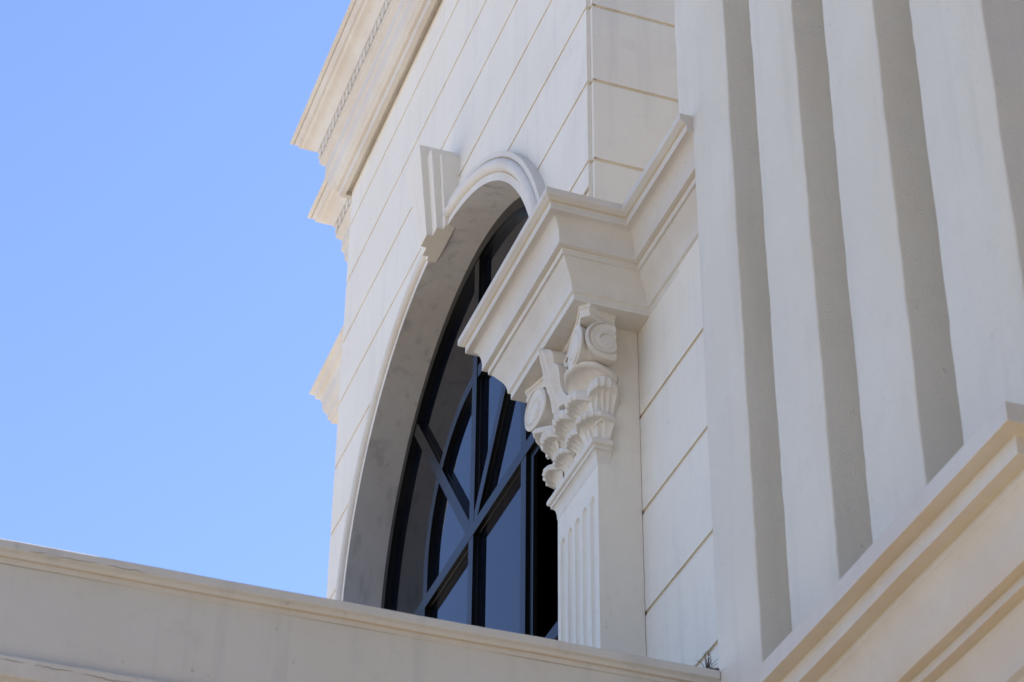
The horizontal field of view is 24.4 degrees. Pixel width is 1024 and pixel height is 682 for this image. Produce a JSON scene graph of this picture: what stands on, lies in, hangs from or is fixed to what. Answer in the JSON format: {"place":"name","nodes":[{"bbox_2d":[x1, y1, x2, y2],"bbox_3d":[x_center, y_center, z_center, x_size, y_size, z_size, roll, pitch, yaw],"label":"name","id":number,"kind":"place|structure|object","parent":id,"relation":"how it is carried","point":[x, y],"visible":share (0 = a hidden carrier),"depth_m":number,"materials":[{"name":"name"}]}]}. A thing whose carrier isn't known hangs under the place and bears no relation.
{"place":"outdoors","nodes":[
{"label":"outdoors","id":0,"kind":"place"},
{"bbox_2d":[0,0,350,597],"label":"sky","id":1,"kind":"structure","parent":0,"point":[172,305],"materials":[{"name":"blue"}]},
{"bbox_2d":[290,0,678,639],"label":"stone building","id":2,"kind":"structure","parent":0,"point":[448,141],"depth_m":13.68,"materials":[{"name":"stone"}]},
{"bbox_2d":[381,197,557,639],"bbox_3d":[-0.199,1.663,12.025,0.060,5.384,3.980,12,-38,-15],"label":"window","id":3,"kind":"structure","parent":2,"relation":"in","point":[462,545],"depth_m":12.98,"materials":[{"name":"blue glass"}]},
{"bbox_2d":[674,0,1023,681],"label":"stucco pier","id":4,"kind":"structure","parent":0,"point":[859,172],"depth_m":7.25,"materials":[{"name":"paint"}]},
{"label":"ground","id":5,"kind":"structure","parent":0,"visible":0},
{"bbox_2d":[0,538,720,681],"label":"parapet wall","id":6,"kind":"structure","parent":5,"relation":"on","point":[68,616],"depth_m":7.24,"materials":[{"name":"stone"}]},
{"bbox_2d":[697,650,718,669],"bbox_3d":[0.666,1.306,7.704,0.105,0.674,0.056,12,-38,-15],"label":"dry plant","id":7,"kind":"object","parent":6,"relation":"on","point":[707,665],"visible":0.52,"depth_m":7.87,"materials":[{"name":"plant"}]},
{"bbox_2d":[458,113,719,681],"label":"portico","id":8,"kind":"structure","parent":5,"relation":"on","point":[582,336],"depth_m":9.34,"materials":[{"name":"stone"}]}
]}

